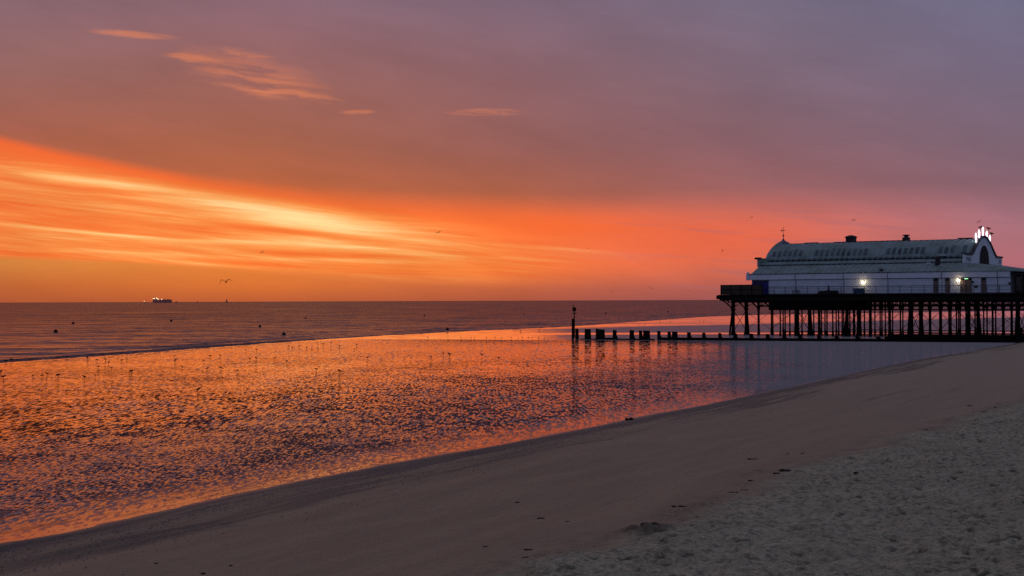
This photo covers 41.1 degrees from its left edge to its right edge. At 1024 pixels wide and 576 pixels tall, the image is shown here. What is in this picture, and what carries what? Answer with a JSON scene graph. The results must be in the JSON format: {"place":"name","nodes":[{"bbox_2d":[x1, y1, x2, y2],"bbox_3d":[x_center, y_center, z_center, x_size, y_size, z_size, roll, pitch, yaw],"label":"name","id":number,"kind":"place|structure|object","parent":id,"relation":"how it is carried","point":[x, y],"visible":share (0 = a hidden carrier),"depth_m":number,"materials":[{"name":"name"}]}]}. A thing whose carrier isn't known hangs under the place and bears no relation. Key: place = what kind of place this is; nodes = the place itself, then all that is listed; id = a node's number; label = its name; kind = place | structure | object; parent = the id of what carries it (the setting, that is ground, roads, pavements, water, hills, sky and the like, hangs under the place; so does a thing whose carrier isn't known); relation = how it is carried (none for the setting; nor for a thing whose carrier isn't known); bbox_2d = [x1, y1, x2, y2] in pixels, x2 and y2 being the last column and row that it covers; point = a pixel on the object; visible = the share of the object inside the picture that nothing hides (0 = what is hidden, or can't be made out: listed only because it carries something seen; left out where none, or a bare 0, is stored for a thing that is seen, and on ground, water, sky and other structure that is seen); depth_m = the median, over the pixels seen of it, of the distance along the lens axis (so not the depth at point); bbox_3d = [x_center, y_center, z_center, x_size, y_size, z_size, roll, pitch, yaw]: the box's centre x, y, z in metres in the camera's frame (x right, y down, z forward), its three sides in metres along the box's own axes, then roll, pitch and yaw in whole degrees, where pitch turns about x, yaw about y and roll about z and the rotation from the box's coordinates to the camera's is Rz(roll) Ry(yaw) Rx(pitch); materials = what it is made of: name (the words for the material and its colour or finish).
{"place":"outdoors","nodes":[
{"label":"outdoors","id":0,"kind":"place"},
{"bbox_2d":[0,339,1010,542],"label":"tidal pool","id":1,"kind":"structure","parent":0,"point":[153,432],"depth_m":80.55,"materials":[{"name":"liquid"}]},
{"bbox_2d":[0,342,1023,575],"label":"beach","id":2,"kind":"structure","parent":0,"point":[943,495],"depth_m":31.27,"materials":[{"name":"brown sand"}]},
{"bbox_2d":[778,469,791,471],"bbox_3d":[6.821,4.561,34.112,0.342,0.081,0.218,0,-1,0],"label":"seaweed scrap","id":3,"kind":"object","parent":2,"relation":"on","point":[784,470],"visible":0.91,"depth_m":34.05,"materials":[{"name":"black plant"}]},
{"bbox_2d":[575,327,1023,342],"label":"groyne","id":4,"kind":"object","parent":2,"relation":"on","point":[1018,337],"visible":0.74,"depth_m":194.51,"materials":[{"name":"black wood"}]},
{"bbox_2d":[716,285,1023,336],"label":"pier","id":5,"kind":"structure","parent":2,"relation":"on","point":[796,303],"depth_m":221.67,"materials":[{"name":"metal"}]},
{"bbox_2d":[720,284,762,294],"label":"hoarding","id":6,"kind":"object","parent":5,"relation":"on","point":[751,289],"visible":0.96,"depth_m":229.27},
{"bbox_2d":[817,290,837,293],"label":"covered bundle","id":7,"kind":"object","parent":5,"relation":"on","point":[830,292],"visible":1,"depth_m":221.40,"materials":[{"name":"black fabric"}]},
{"bbox_2d":[853,288,863,293],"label":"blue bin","id":8,"kind":"object","parent":5,"relation":"on","point":[858,292],"visible":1,"depth_m":218.63,"materials":[{"name":"plastic"}]},
{"bbox_2d":[746,227,1023,294],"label":"pavilion","id":9,"kind":"structure","parent":5,"relation":"on","point":[905,263],"depth_m":222.26,"materials":[{"name":"white paint"}]},
{"bbox_2d":[933,278,938,292],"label":"door","id":10,"kind":"structure","parent":9,"relation":"in","point":[935,280],"depth_m":213.26,"materials":[{"name":"brown glass"}]},
{"bbox_2d":[945,278,949,292],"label":"door","id":11,"kind":"structure","parent":9,"relation":"in","point":[947,280],"depth_m":212.22,"materials":[{"name":"brown glass"}]},
{"bbox_2d":[950,245,955,252],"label":"roof window","id":12,"kind":"structure","parent":9,"relation":"in","point":[953,246],"depth_m":219.95,"materials":[{"name":"grey glass"}]},
{"bbox_2d":[962,245,967,252],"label":"roof window","id":13,"kind":"structure","parent":9,"relation":"in","point":[965,246],"depth_m":218.88,"materials":[{"name":"grey glass"}]},
{"bbox_2d":[960,277,971,292],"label":"door","id":14,"kind":"structure","parent":9,"relation":"in","point":[962,282],"depth_m":210.67,"materials":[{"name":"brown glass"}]},
{"bbox_2d":[981,278,985,292],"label":"door","id":15,"kind":"structure","parent":9,"relation":"in","point":[983,280],"depth_m":209.24,"materials":[{"name":"brown glass"}]},
{"bbox_2d":[0,300,1023,361],"bbox_3d":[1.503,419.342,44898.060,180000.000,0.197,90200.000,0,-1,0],"label":"sea","id":16,"kind":"structure","parent":0,"point":[27,329],"depth_m":456.26,"materials":[{"name":"liquid"}]},
{"bbox_2d":[152,298,171,302],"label":"cargo ship","id":17,"kind":"object","parent":16,"relation":"on","point":[156,300],"visible":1,"depth_m":7979.73},
{"bbox_2d":[0,311,1023,363],"bbox_3d":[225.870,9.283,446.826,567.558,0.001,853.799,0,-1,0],"label":"tidal flats","id":18,"kind":"structure","parent":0,"point":[709,327],"depth_m":273.38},
{"bbox_2d":[571,305,576,339],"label":"marker beacon","id":19,"kind":"object","parent":18,"relation":"on","point":[573,323],"visible":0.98,"depth_m":208.59,"materials":[{"name":"metal"}]},
{"bbox_2d":[0,0,1023,302],"label":"sky","id":20,"kind":"structure","parent":0,"point":[149,149],"materials":[{"name":"orange"}]}
]}

